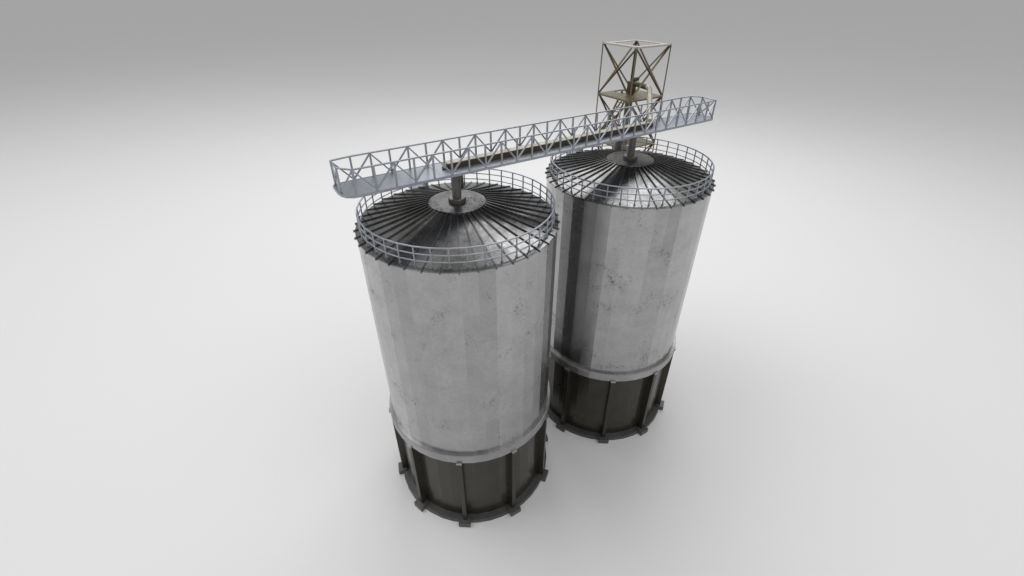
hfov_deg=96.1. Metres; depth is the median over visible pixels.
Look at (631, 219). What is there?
grain silo
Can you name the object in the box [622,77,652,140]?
bucket elevator
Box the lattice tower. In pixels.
[594,39,671,151]
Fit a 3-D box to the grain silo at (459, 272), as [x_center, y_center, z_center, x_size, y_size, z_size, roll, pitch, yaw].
[-2.289,2.500,22.409,8.544,17.210,9.290,-20,39,-27]
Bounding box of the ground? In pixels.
[0,0,1023,575]
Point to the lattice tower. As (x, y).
(638, 95)
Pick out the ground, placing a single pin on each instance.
(192, 376)
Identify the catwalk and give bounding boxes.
[329,96,716,197]
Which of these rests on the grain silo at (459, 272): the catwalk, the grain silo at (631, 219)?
the catwalk
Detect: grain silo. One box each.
[353,169,559,526]
[545,137,715,443]
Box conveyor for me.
[442,121,653,169]
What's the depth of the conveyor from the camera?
18.85 m

